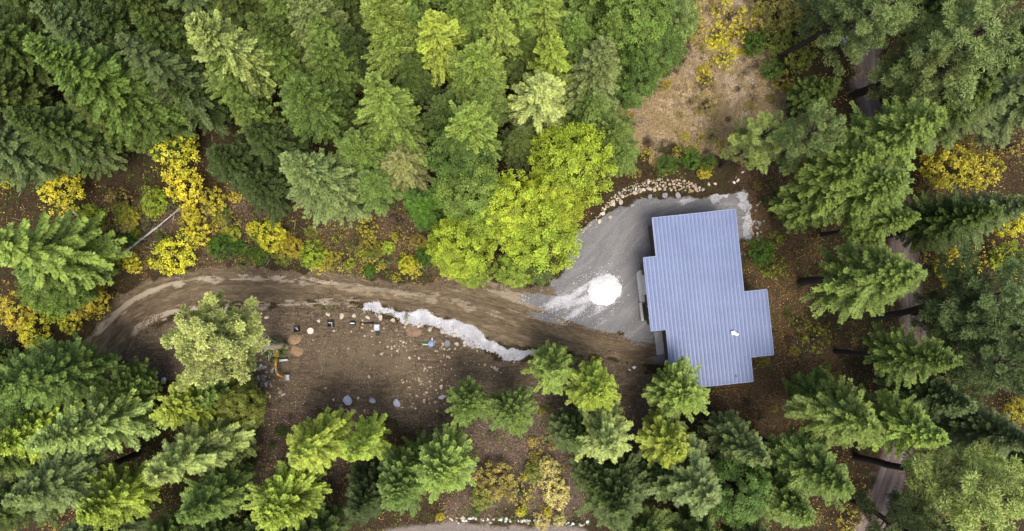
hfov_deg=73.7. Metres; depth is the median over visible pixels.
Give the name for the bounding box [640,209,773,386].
house
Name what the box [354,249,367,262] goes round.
undergrowth bush
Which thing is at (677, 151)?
shrub
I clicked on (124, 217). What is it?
undergrowth bush
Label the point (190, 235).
undergrowth bush
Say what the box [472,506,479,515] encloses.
shrub
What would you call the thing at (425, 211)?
spruce tree
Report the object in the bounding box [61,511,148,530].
fir tree
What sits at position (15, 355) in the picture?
fir tree
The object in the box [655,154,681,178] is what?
shrub
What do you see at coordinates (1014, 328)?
fir tree
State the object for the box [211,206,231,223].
undergrowth bush
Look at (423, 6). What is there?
spruce tree
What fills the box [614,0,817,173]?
dry grass
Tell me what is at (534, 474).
shrub
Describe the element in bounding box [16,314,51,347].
shrub
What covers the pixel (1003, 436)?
fir tree
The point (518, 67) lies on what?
fir tree
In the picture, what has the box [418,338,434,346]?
tank dome
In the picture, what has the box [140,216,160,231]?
undergrowth bush
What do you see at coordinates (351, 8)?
fir tree
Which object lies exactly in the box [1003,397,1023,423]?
shrub
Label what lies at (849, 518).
shrub
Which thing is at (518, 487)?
shrub
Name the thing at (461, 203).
broadleaf tree
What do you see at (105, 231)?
shrub
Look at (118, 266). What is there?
undergrowth bush
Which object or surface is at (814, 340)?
shrub
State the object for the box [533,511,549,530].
shrub
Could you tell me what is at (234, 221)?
shrub
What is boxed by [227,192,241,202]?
undergrowth bush
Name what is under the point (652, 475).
fir tree
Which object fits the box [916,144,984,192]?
shrub
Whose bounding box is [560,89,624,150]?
fir tree
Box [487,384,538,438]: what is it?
spruce tree
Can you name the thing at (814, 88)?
fir tree
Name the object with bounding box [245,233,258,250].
undergrowth bush
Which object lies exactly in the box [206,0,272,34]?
fir tree
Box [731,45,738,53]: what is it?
undergrowth bush
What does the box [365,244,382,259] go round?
undergrowth bush
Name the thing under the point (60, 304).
larch tree
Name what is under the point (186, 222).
undergrowth bush
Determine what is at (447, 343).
manhole cover
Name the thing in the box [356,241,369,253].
undergrowth bush
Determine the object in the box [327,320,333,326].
pipe box
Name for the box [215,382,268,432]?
larch tree
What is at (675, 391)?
spruce tree
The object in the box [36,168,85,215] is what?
shrub
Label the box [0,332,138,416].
fir tree
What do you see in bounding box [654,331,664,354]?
patio slab
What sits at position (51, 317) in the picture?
shrub
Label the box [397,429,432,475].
fir tree
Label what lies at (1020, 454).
fir tree
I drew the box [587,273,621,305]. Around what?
gravel heap
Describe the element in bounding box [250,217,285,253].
shrub
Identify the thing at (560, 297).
spilled gravel
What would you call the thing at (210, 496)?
fir tree
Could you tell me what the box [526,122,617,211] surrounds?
broadleaf tree
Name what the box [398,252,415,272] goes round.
shrub
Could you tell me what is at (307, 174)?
fir tree
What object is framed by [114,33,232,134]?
cedar tree
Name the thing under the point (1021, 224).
shrub
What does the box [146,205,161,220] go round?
undergrowth bush
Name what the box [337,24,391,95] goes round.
fir tree
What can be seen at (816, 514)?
shrub
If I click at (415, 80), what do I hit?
fir tree
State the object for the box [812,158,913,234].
fir tree
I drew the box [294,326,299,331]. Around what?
pipe box
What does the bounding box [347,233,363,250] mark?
undergrowth bush
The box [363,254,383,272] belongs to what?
undergrowth bush
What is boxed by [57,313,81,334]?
shrub
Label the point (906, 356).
fir tree
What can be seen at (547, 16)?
cedar tree
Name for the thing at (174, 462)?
cedar tree
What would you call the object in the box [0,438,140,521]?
fir tree
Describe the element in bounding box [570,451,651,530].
fir tree
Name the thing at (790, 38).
shrub
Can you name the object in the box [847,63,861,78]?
shrub
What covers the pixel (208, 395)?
cedar tree
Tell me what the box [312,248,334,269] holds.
undergrowth bush
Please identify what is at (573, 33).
fir tree
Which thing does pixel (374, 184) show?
fir tree
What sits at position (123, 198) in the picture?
shrub
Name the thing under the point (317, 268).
undergrowth bush
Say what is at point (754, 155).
pine tree
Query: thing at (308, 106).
spruce tree
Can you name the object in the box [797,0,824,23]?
shrub
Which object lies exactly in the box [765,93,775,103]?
undergrowth bush
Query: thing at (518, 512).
shrub
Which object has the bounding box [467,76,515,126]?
fir tree
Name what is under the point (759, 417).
undergrowth bush
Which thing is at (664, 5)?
young fir
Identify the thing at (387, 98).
cedar tree
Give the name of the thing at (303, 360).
soil clods
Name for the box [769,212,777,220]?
undergrowth bush
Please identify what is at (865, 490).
shrub
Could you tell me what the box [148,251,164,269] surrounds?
undergrowth bush
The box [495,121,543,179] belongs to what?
fir tree
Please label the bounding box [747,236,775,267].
shrub
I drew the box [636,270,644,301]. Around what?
entrance landing
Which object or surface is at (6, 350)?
young fir
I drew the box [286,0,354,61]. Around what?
fir tree
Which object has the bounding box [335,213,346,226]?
undergrowth bush
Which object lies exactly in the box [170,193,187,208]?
undergrowth bush
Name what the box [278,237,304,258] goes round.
shrub
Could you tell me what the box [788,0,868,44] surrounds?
pine tree
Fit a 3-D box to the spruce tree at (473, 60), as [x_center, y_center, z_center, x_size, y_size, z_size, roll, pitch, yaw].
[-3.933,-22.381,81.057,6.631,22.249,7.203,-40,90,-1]
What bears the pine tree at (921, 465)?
on the ground at (724, 180)
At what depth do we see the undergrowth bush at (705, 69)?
92.11 m
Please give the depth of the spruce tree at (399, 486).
77.00 m
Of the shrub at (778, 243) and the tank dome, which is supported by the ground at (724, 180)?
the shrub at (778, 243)
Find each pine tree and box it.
[160,289,288,391]
[719,110,790,174]
[759,97,847,175]
[778,0,922,76]
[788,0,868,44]
[844,485,948,530]
[852,0,1023,111]
[852,438,1023,530]
[855,33,977,107]
[873,234,1023,348]
[909,279,1014,356]
[936,323,1023,409]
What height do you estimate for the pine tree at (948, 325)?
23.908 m
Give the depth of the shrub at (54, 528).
87.88 m
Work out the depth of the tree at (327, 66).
77.91 m
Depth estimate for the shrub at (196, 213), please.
89.43 m
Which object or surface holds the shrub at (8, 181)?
on the ground at (724, 180)
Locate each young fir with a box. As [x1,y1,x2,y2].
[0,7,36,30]
[0,338,21,364]
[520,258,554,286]
[648,0,677,16]
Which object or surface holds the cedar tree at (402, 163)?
on the ground at (724, 180)
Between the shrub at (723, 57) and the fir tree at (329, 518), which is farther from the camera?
the shrub at (723, 57)
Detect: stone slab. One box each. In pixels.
[342,396,351,404]
[393,398,400,406]
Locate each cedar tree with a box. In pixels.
[0,209,132,296]
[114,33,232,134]
[142,410,255,486]
[191,368,257,416]
[286,406,357,473]
[305,13,365,93]
[338,410,397,463]
[352,71,430,168]
[366,105,429,156]
[373,139,434,199]
[410,9,467,86]
[475,3,527,83]
[502,0,540,57]
[503,69,568,141]
[523,30,577,87]
[527,0,571,46]
[575,400,634,464]
[637,416,722,520]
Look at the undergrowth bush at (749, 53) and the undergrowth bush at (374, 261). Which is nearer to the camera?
the undergrowth bush at (374, 261)
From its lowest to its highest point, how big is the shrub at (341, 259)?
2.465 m
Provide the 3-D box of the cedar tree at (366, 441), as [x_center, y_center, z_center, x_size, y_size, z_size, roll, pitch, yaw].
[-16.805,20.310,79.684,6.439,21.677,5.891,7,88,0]
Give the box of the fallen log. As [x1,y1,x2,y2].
[121,223,161,253]
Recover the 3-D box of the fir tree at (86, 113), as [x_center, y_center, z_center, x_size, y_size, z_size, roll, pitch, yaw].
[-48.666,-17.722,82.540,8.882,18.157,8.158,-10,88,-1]
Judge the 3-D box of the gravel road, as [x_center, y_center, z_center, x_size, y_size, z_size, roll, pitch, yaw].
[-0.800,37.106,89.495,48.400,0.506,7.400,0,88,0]
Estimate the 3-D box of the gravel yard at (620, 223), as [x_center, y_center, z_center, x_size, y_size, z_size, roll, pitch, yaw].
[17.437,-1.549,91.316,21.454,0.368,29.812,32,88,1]
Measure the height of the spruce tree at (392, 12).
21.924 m
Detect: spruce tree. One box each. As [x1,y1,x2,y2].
[75,461,161,530]
[149,374,222,438]
[184,9,288,97]
[201,50,278,105]
[240,460,332,530]
[274,70,348,144]
[333,125,390,176]
[359,0,414,55]
[361,18,421,83]
[377,445,426,516]
[394,0,443,19]
[403,184,446,232]
[407,423,479,503]
[443,98,502,165]
[444,375,493,427]
[445,37,508,97]
[481,0,535,10]
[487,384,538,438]
[563,356,621,413]
[592,108,638,160]
[605,142,639,178]
[635,408,694,469]
[641,355,710,423]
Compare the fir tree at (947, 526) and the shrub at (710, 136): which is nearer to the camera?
the fir tree at (947, 526)
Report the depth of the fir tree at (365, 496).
79.72 m
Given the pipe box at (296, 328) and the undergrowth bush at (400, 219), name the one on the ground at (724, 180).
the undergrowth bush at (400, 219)
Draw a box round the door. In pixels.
[642,275,645,294]
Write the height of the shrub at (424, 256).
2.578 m
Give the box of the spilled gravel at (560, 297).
[363,192,752,359]
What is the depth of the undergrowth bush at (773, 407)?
90.29 m
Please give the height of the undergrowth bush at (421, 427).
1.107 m
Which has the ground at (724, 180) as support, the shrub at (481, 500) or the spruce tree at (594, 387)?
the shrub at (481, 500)
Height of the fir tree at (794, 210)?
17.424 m
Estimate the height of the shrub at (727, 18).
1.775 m
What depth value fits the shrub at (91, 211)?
89.09 m
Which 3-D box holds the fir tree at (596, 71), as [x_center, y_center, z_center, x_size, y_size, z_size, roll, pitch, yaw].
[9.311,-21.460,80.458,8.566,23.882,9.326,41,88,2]
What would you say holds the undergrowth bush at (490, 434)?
on the ground at (724, 180)
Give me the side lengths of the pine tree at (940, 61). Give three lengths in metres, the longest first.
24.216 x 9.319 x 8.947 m
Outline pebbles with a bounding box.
[110,305,653,518]
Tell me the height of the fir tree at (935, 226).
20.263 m
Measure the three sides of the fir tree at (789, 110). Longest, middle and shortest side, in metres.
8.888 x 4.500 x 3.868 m
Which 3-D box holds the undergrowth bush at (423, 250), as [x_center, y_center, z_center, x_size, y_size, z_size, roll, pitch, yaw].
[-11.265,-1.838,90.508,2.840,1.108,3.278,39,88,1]
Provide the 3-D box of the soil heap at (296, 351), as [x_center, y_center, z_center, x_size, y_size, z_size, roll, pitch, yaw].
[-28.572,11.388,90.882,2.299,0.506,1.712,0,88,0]
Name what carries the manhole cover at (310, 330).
on the bare soil
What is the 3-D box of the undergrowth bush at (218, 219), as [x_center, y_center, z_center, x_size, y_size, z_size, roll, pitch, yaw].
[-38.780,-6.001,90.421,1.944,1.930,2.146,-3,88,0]
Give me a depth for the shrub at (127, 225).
89.89 m
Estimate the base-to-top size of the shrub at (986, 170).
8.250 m
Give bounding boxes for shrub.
[0,168,19,188]
[0,290,37,332]
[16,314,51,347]
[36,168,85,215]
[37,513,66,530]
[39,297,67,323]
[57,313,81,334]
[60,284,112,320]
[74,203,108,225]
[95,221,115,242]
[95,279,110,290]
[104,186,132,210]
[120,220,133,232]
[122,252,141,273]
[140,185,168,217]
[147,227,198,276]
[149,128,200,175]
[160,160,204,208]
[176,204,200,222]
[185,216,210,245]
[199,186,227,215]
[207,233,237,263]
[217,208,241,232]
[245,220,260,236]
[245,245,269,265]
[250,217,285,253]
[261,337,285,361]
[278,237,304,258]
[299,238,326,270]
[329,249,351,271]
[356,217,378,238]
[363,264,375,278]
[372,241,383,253]
[388,225,408,245]
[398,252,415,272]
[413,244,433,265]
[435,513,444,521]
[469,481,494,511]
[472,460,519,501]
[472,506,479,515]
[503,473,535,509]
[515,505,527,516]
[522,457,546,483]
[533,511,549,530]
[534,427,554,452]
[537,475,569,510]
[538,455,560,480]
[544,506,551,515]
[553,512,566,526]
[627,167,641,178]
[639,147,654,162]
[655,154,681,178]
[673,144,687,156]
[680,145,701,170]
[693,90,719,118]
[695,69,714,84]
[696,165,712,178]
[702,153,716,170]
[704,126,719,143]
[705,21,729,47]
[712,0,747,36]
[713,46,737,69]
[725,16,760,43]
[742,30,766,56]
[744,102,757,111]
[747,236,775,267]
[751,0,801,39]
[753,27,790,56]
[759,57,784,81]
[759,253,787,279]
[767,232,783,248]
[771,68,794,92]
[779,10,827,62]
[782,39,812,74]
[787,310,810,332]
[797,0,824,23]
[802,323,831,353]
[808,508,822,525]
[837,505,863,530]
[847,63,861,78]
[853,483,873,499]
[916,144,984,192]
[916,177,945,198]
[917,247,950,264]
[933,245,988,291]
[951,147,1006,192]
[957,136,977,151]
[972,239,1004,267]
[988,240,1023,274]
[991,212,1023,237]
[997,127,1023,158]
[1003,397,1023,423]
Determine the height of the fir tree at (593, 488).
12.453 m
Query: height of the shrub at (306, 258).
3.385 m
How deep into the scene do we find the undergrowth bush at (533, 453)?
88.94 m
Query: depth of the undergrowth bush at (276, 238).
89.86 m
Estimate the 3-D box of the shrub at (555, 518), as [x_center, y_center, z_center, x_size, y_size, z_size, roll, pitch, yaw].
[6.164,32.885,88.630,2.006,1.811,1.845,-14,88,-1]
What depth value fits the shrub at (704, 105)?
91.45 m
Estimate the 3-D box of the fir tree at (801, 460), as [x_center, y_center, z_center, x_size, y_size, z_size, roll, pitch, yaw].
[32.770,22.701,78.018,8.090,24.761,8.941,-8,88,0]
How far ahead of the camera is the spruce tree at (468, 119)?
74.38 m
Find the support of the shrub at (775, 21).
on the ground at (724, 180)
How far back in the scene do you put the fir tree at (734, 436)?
78.57 m
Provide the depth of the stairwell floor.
90.75 m
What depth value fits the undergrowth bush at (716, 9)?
92.22 m
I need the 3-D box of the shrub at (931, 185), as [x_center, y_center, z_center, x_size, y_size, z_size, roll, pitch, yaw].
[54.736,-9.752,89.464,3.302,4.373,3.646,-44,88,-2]
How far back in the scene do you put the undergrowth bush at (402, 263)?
89.68 m
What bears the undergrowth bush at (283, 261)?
on the ground at (724, 180)
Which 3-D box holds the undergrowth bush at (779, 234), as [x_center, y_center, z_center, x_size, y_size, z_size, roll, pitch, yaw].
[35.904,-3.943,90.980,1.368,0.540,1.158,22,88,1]
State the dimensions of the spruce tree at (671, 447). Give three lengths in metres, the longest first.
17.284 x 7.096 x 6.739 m
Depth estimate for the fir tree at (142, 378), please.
81.63 m
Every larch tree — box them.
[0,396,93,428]
[13,278,97,316]
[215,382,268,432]
[218,362,253,391]
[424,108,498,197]
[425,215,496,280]
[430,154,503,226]
[453,256,492,290]
[457,193,505,251]
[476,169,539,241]
[491,248,532,287]
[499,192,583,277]
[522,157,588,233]
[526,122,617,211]
[598,0,674,58]
[606,48,660,110]
[614,0,655,15]
[618,21,687,83]
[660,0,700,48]
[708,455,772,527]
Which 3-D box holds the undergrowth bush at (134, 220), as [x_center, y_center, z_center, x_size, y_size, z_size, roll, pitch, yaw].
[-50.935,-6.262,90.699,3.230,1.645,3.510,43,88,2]
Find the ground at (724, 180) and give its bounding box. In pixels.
[0,0,1023,530]
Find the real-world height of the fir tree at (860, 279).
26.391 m
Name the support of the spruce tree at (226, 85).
on the ground at (724, 180)
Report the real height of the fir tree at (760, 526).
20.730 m
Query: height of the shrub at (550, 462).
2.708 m
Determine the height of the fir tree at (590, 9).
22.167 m
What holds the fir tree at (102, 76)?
on the ground at (724, 180)
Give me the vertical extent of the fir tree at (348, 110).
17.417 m
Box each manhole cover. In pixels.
[307,327,313,333]
[444,340,450,346]
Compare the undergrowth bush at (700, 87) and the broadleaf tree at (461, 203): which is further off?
the undergrowth bush at (700, 87)
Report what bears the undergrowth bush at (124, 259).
on the ground at (724, 180)
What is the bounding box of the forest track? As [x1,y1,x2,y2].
[850,28,929,530]
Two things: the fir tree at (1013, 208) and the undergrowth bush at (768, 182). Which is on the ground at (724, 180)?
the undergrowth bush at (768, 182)
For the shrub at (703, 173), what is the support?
on the ground at (724, 180)
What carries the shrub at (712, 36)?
on the ground at (724, 180)
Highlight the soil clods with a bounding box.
[74,262,664,424]
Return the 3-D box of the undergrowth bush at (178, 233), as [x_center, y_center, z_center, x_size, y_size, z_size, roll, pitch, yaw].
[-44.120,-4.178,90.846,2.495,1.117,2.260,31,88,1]
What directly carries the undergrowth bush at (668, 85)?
on the ground at (724, 180)
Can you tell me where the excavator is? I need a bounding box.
[266,349,289,380]
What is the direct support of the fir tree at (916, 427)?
on the ground at (724, 180)
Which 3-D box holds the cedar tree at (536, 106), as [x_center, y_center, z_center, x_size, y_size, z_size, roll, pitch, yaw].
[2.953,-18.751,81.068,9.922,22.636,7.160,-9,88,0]
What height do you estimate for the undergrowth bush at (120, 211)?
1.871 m
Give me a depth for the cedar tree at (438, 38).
75.19 m
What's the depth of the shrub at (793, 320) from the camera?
89.23 m
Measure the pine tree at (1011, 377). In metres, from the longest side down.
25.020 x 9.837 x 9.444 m
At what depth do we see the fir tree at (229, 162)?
82.01 m
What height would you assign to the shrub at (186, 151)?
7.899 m
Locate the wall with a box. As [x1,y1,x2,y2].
[638,303,643,320]
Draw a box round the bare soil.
[119,300,655,423]
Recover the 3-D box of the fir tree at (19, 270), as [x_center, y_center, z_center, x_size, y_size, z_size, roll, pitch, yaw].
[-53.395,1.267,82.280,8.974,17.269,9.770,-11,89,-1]
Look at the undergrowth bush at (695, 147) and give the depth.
91.72 m
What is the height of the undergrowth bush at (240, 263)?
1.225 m
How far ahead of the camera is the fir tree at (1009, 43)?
79.62 m
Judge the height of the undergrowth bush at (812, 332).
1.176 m
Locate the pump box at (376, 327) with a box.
[374,324,379,335]
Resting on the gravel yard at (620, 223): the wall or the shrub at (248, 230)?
the wall
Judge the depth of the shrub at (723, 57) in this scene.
91.46 m
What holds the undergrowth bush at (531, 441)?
on the ground at (724, 180)
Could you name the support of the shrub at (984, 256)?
on the ground at (724, 180)
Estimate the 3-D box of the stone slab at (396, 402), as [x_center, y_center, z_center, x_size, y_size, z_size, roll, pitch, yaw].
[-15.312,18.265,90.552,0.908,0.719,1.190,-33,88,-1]
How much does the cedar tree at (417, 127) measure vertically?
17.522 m
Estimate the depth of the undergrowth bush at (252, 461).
89.14 m
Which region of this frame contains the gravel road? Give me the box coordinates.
[386,520,586,530]
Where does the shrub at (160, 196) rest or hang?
on the ground at (724, 180)
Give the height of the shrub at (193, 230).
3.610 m
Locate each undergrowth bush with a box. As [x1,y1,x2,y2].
[110,257,124,273]
[112,200,132,219]
[113,213,131,232]
[117,249,133,265]
[118,204,140,229]
[120,210,132,223]
[122,230,138,248]
[130,227,139,238]
[133,232,150,247]
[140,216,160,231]
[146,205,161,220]
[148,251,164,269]
[154,230,170,245]
[163,196,181,214]
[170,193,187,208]
[171,225,187,241]
[177,216,190,228]
[182,225,197,240]
[208,208,227,226]
[209,218,227,236]
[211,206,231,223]
[212,212,225,227]
[219,225,240,243]
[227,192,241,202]
[232,239,247,257]
[234,256,247,269]
[235,230,248,244]
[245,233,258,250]
[246,456,256,469]
[251,216,265,232]
[251,228,268,244]
[258,220,281,237]
[268,228,290,250]
[268,439,275,446]
[271,248,291,266]
[274,425,288,436]
[298,252,315,270]
[304,225,321,238]
[309,257,328,274]
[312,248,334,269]
[324,259,336,271]
[327,239,339,248]
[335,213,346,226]
[337,227,347,237]
[343,258,355,272]
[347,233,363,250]
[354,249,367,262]
[355,226,372,242]
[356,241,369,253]
[363,234,375,245]
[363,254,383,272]
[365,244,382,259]
[371,239,388,256]
[372,250,393,267]
[382,241,395,254]
[388,208,408,226]
[396,254,410,272]
[403,255,422,278]
[407,233,426,249]
[416,422,427,433]
[417,240,435,260]
[419,256,437,271]
[486,430,498,442]
[527,436,539,449]
[528,451,541,463]
[538,404,550,415]
[660,79,671,91]
[681,131,689,142]
[688,142,701,154]
[689,35,697,42]
[695,81,706,91]
[697,61,710,75]
[700,75,714,86]
[707,40,715,51]
[709,3,723,15]
[715,139,727,150]
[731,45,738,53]
[738,68,749,77]
[742,399,752,407]
[744,45,755,57]
[753,7,761,15]
[753,180,761,190]
[753,411,763,424]
[756,356,770,367]
[764,176,776,187]
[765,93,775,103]
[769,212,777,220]
[770,403,778,412]
[772,220,786,233]
[776,232,785,239]
[782,80,792,94]
[786,335,796,345]
[787,345,800,356]
[797,332,808,341]
[809,328,820,336]
[820,360,832,373]
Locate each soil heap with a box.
[288,334,301,344]
[291,346,303,355]
[405,326,421,336]
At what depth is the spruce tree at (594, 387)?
77.00 m
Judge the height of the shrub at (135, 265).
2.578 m
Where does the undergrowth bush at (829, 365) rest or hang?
on the ground at (724, 180)
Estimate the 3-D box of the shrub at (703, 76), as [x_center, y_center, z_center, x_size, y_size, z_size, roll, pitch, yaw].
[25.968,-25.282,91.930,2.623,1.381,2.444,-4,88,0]
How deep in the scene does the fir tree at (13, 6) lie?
81.82 m
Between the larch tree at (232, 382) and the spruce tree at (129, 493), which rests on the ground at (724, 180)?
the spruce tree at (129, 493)
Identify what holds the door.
in the house
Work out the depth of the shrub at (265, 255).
89.55 m
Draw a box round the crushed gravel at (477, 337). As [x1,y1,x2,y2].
[364,188,753,360]
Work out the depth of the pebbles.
90.67 m
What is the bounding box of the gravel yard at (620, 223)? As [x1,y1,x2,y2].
[520,188,750,363]
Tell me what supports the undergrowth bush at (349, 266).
on the ground at (724, 180)
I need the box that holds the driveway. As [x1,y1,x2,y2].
[52,263,660,459]
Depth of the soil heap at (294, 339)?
90.64 m
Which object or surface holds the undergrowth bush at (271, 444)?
on the ground at (724, 180)
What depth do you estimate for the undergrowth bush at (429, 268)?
90.23 m
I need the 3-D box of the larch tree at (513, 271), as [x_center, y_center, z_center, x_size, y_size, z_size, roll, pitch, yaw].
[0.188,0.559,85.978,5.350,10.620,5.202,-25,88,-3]
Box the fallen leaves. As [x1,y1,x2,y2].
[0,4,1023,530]
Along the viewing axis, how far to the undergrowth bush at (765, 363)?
90.11 m
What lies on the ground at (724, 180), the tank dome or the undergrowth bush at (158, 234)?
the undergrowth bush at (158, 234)
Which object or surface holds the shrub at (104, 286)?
on the ground at (724, 180)
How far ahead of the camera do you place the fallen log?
90.47 m
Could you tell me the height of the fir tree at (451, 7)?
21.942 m
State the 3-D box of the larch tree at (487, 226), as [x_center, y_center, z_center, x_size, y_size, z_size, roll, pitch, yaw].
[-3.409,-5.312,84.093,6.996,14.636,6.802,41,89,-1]
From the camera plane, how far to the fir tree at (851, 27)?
84.59 m
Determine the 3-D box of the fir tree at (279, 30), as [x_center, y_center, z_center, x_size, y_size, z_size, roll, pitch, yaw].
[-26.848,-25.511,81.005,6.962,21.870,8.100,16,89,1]
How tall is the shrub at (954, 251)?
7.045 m
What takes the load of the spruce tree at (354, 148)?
on the ground at (724, 180)
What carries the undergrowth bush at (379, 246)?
on the ground at (724, 180)
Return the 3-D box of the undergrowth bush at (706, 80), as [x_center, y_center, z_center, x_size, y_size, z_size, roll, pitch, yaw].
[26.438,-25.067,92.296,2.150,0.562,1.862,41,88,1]
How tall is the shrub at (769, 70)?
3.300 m
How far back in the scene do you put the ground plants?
90.23 m
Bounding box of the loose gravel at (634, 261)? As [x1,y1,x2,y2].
[521,193,750,363]
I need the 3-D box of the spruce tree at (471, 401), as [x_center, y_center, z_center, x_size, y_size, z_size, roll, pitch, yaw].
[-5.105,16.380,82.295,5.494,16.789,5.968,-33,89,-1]
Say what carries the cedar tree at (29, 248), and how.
on the ground at (724, 180)
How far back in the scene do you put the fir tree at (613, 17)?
76.10 m
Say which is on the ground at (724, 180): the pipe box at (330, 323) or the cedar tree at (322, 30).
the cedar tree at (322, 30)
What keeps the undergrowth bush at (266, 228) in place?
on the ground at (724, 180)
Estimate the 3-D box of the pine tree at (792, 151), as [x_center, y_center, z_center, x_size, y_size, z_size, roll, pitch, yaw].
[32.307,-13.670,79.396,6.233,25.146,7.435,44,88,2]
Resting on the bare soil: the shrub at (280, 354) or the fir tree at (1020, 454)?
the shrub at (280, 354)
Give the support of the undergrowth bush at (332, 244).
on the ground at (724, 180)
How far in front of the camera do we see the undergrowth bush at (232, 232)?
90.57 m
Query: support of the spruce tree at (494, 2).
on the ground at (724, 180)
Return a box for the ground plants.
[0,0,1022,530]
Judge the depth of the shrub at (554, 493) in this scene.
87.76 m
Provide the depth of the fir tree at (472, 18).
77.10 m
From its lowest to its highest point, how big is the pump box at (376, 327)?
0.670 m
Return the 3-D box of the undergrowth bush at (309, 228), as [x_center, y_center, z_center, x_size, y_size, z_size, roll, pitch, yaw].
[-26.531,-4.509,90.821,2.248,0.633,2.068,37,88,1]
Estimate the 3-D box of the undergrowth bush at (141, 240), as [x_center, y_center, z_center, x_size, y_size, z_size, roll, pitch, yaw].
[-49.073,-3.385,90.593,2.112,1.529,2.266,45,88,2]
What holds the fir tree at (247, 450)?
on the ground at (724, 180)
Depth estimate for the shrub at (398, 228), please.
89.41 m
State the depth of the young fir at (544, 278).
83.72 m
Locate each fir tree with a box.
[0,0,77,29]
[0,11,56,88]
[0,62,56,133]
[0,101,126,177]
[0,120,75,191]
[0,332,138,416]
[0,347,39,418]
[0,395,87,464]
[0,420,53,482]
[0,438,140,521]
[0,466,69,530]
[11,248,118,318]
[22,32,188,146]
[22,375,167,454]
[28,0,141,70]
[32,121,128,180]
[49,0,127,19]
[60,79,145,149]
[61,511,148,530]
[64,91,146,153]
[80,0,147,70]
[95,356,166,411]
[105,0,186,42]
[111,105,195,161]
[131,11,207,80]
[138,507,200,530]
[166,0,235,30]
[166,83,234,138]
[174,460,256,526]
[184,507,255,530]
[193,412,260,471]
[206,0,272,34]
[206,132,267,190]
[223,91,294,144]
[235,166,294,228]
[240,518,295,530]
[242,121,313,175]
[244,12,316,88]
[256,33,312,97]
[257,0,344,25]
[278,147,359,228]
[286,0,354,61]
[288,502,351,530]
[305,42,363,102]
[315,173,371,227]
[319,87,364,143]
[329,0,370,37]
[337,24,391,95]
[343,456,389,527]
[354,158,403,216]
[391,53,446,106]
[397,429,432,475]
[403,5,430,69]
[416,90,458,131]
[436,0,492,47]
[445,68,473,105]
[453,0,498,54]
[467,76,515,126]
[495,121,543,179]
[498,30,539,89]
[521,340,576,395]
[529,0,567,12]
[543,11,594,70]
[544,405,590,455]
[551,36,623,115]
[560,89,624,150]
[564,0,621,27]
[569,454,612,496]
[570,7,626,67]
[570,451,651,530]
[604,504,678,530]
[635,450,676,503]
[661,502,721,530]
[697,409,771,468]
[715,500,769,530]
[732,457,817,528]
[758,424,855,512]
[767,176,845,233]
[769,136,885,225]
[781,365,844,421]
[782,375,886,450]
[785,75,843,121]
[785,93,819,122]
[797,237,927,323]
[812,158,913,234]
[819,207,921,248]
[823,95,948,170]
[833,321,962,389]
[845,0,921,48]
[856,383,950,457]
[863,367,978,422]
[869,76,1002,150]
[885,0,972,47]
[888,191,1003,257]
[891,504,976,530]
[907,47,1023,86]
[907,403,1023,467]
[915,184,1023,256]
[923,73,1023,155]
[951,320,1023,373]
[951,442,1023,486]
[957,16,1023,79]
[959,75,1023,149]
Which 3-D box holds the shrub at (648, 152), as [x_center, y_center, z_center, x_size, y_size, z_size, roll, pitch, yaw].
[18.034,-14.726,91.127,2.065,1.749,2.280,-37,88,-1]
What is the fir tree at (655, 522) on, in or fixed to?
on the ground at (724, 180)
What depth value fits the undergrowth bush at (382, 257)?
90.01 m
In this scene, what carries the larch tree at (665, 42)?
on the ground at (724, 180)
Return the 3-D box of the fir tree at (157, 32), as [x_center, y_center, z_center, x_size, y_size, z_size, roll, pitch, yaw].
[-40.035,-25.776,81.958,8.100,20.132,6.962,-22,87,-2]
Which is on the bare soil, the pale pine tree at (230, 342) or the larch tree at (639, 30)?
the pale pine tree at (230, 342)
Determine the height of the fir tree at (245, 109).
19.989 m
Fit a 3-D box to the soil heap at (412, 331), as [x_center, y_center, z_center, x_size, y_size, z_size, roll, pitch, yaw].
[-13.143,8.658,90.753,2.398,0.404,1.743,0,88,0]
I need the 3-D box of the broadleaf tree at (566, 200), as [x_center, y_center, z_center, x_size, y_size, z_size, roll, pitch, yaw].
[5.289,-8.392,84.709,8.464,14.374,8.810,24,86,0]
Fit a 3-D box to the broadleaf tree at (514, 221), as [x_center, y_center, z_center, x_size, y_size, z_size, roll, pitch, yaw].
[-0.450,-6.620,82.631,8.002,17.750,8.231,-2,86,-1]
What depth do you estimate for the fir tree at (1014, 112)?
81.85 m
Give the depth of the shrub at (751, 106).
91.65 m
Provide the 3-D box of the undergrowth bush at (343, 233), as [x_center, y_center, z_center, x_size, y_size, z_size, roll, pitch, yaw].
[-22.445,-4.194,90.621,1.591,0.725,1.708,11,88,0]
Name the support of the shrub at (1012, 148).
on the ground at (724, 180)
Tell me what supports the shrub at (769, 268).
on the ground at (724, 180)
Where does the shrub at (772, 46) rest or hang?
on the ground at (724, 180)
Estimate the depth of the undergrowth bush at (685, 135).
91.74 m
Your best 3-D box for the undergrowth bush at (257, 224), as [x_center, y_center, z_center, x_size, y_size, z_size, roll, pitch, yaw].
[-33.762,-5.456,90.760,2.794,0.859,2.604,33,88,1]
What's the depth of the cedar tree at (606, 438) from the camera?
76.55 m
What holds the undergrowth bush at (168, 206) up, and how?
on the ground at (724, 180)
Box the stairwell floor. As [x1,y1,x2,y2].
[642,303,646,320]
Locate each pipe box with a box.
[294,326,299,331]
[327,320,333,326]
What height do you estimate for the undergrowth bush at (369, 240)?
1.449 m
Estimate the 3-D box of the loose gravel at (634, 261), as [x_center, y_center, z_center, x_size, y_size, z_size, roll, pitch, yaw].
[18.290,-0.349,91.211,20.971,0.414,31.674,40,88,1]

